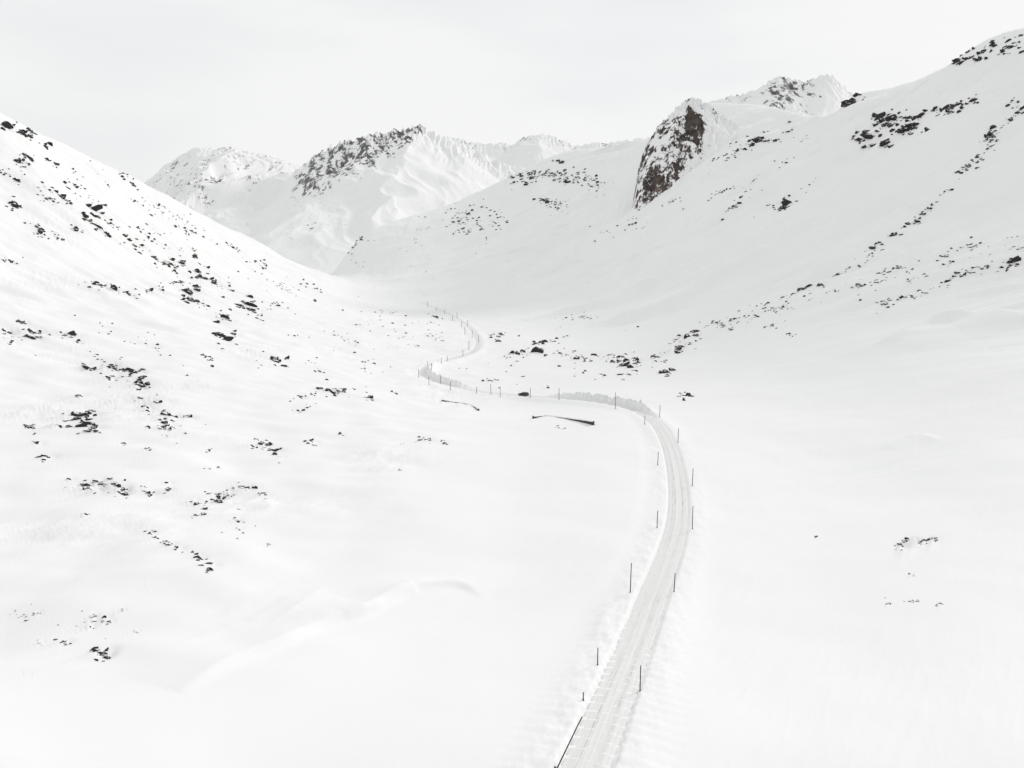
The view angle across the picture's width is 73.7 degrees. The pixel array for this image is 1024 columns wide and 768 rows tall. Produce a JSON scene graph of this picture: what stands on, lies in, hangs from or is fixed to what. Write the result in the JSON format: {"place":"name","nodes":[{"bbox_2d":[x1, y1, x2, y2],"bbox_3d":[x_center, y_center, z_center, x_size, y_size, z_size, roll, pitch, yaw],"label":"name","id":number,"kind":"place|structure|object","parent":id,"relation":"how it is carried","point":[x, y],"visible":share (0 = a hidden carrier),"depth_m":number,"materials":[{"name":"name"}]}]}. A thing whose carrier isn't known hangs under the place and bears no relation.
{"place":"outdoors","nodes":[
{"label":"outdoors","id":0,"kind":"place"},
{"bbox_2d":[144,146,301,236],"bbox_3d":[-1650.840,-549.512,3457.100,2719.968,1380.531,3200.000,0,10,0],"label":"snowy mountain","id":1,"kind":"structure","parent":0,"point":[235,189],"depth_m":3074.73,"materials":[{"name":"white snow"}]},
{"bbox_2d":[248,124,521,273],"bbox_3d":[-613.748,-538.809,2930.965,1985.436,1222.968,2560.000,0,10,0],"label":"rocky mountain","id":2,"kind":"structure","parent":0,"point":[323,211],"depth_m":2583.49,"materials":[{"name":"white snow"}]},
{"bbox_2d":[0,28,1023,767],"bbox_3d":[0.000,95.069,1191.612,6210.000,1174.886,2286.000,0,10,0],"label":"snowy valley terrain","id":3,"kind":"structure","parent":0,"point":[464,598],"depth_m":153.57,"materials":[{"name":"white snow"}]},
{"bbox_2d":[441,399,478,410],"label":"stone wall","id":4,"kind":"structure","parent":3,"relation":"on","point":[477,408],"depth_m":262.54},
{"bbox_2d":[0,34,1023,661],"bbox_3d":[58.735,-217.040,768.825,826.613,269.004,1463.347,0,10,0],"label":"scattered rocks","id":5,"kind":"object","parent":3,"relation":"on","point":[864,134],"visible":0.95,"depth_m":390.71,"materials":[{"name":"rock"}]},
{"bbox_2d":[532,415,594,424],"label":"stone wall","id":6,"kind":"structure","parent":3,"relation":"on","point":[590,422],"depth_m":212.98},
{"bbox_2d":[554,716,582,767],"bbox_3d":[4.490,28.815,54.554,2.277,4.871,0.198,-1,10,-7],"label":"guardrail","id":7,"kind":"object","parent":3,"relation":"on","point":[568,744],"visible":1,"depth_m":54.49,"materials":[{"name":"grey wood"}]},
{"bbox_2d":[0,0,1023,182],"label":"sky","id":8,"kind":"structure","parent":0,"point":[132,87],"materials":[{"name":"white"}]},
{"bbox_2d":[441,133,650,170],"bbox_3d":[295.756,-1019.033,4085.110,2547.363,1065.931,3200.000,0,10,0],"label":"snowy mountain","id":9,"kind":"structure","parent":0,"point":[523,153],"depth_m":4261.63,"materials":[{"name":"white snow"}]},
{"bbox_2d":[419,302,688,767],"bbox_3d":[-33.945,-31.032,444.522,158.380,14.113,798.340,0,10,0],"label":"snowy road","id":10,"kind":"structure","parent":0,"point":[642,623],"depth_m":83.93,"materials":[{"name":"white snow"}]},
{"bbox_2d":[518,392,528,395],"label":"car","id":11,"kind":"object","parent":10,"relation":"on","point":[524,393],"visible":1,"depth_m":279.23,"materials":[{"name":"paint"}]},
{"bbox_2d":[632,97,738,210],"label":"rock cliff","id":12,"kind":"structure","parent":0,"point":[690,134],"depth_m":931.68,"materials":[{"name":"grey stone"}]},
{"bbox_2d":[708,74,853,116],"bbox_3d":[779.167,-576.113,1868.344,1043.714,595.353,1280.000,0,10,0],"label":"rocky peak","id":13,"kind":"structure","parent":0,"point":[823,95],"depth_m":1907.03,"materials":[{"name":"white snow"}]}
]}

